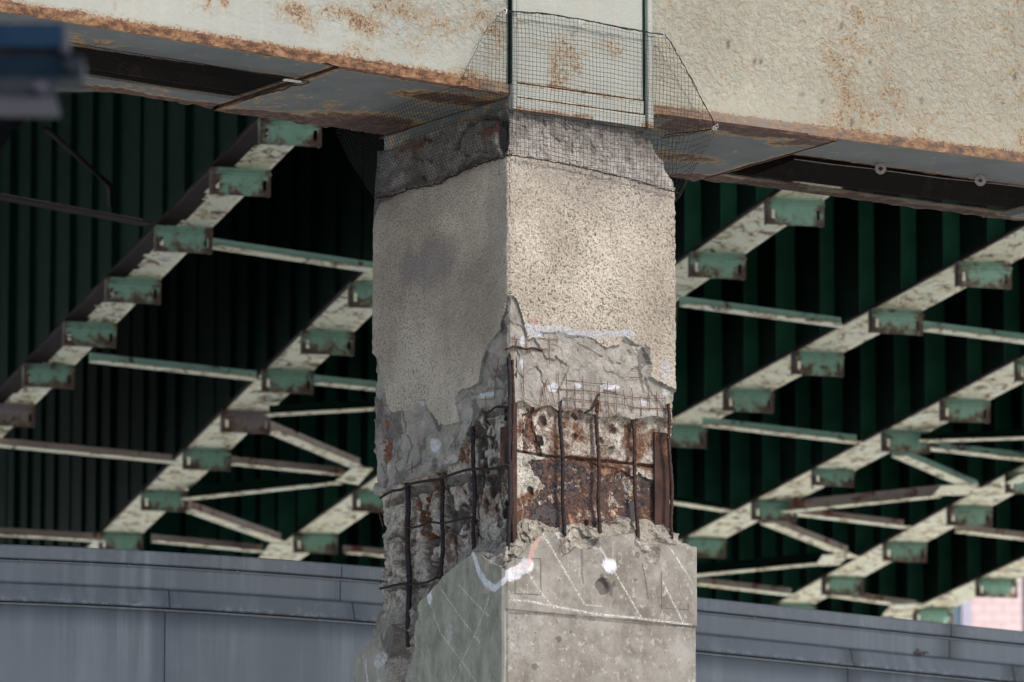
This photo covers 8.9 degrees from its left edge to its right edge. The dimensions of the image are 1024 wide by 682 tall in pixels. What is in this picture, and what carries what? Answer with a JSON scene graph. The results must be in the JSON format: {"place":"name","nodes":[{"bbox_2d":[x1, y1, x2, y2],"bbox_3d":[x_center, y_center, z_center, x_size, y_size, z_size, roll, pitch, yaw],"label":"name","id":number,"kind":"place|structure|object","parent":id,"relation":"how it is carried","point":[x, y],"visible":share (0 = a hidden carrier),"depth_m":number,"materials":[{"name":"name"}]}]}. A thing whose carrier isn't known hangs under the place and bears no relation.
{"place":"outdoors","nodes":[
{"label":"outdoors","id":0,"kind":"place"},
{"bbox_2d":[0,544,1023,681],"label":"clad building","id":1,"kind":"structure","parent":0,"point":[75,614],"depth_m":39.67,"materials":[{"name":"grey metal"}]},
{"bbox_2d":[949,576,1023,630],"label":"pink building","id":2,"kind":"structure","parent":0,"point":[999,613],"depth_m":151.21,"materials":[{"name":"tile"}]},
{"label":"ground","id":3,"kind":"structure","parent":0,"visible":0},
{"bbox_2d":[0,23,85,116],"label":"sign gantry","id":4,"kind":"object","parent":3,"relation":"on","point":[40,64],"visible":1,"depth_m":13.81,"materials":[{"name":"blue metal"}]},
{"bbox_2d":[0,92,1023,623],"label":"steel viaduct","id":5,"kind":"object","parent":3,"relation":"on","point":[188,360],"visible":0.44,"depth_m":57.83,"materials":[{"name":"metal"}]},
{"bbox_2d":[353,109,696,681],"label":"bridge pier","id":6,"kind":"structure","parent":3,"relation":"on","point":[523,331],"depth_m":32.78,"materials":[{"name":"beige concrete"}]},
{"bbox_2d":[0,0,1023,220],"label":"box girder","id":7,"kind":"object","parent":6,"relation":"on","point":[934,88],"visible":0.83,"depth_m":33.35,"materials":[{"name":"metal"}]},
{"bbox_2d":[70,42,309,100],"bbox_3d":[-1.915,-1.335,31.965,1.922,0.020,0.582,8,-13,-37],"label":"slot netting","id":8,"kind":"object","parent":7,"relation":"attached to","point":[290,80],"visible":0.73,"depth_m":32.18,"materials":[{"name":"black"}]},
{"bbox_2d":[732,159,1023,217],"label":"slot netting","id":9,"kind":"object","parent":7,"relation":"attached to","point":[891,186],"visible":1,"depth_m":34.93,"materials":[{"name":"black"}]},
{"bbox_2d":[335,6,717,203],"bbox_3d":[0.010,-1.083,33.367,1.662,0.918,1.318,7,-12,-36],"label":"bird netting","id":10,"kind":"object","parent":6,"relation":"attached to","point":[569,164],"visible":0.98,"depth_m":32.95,"materials":[{"name":"grey metal"}]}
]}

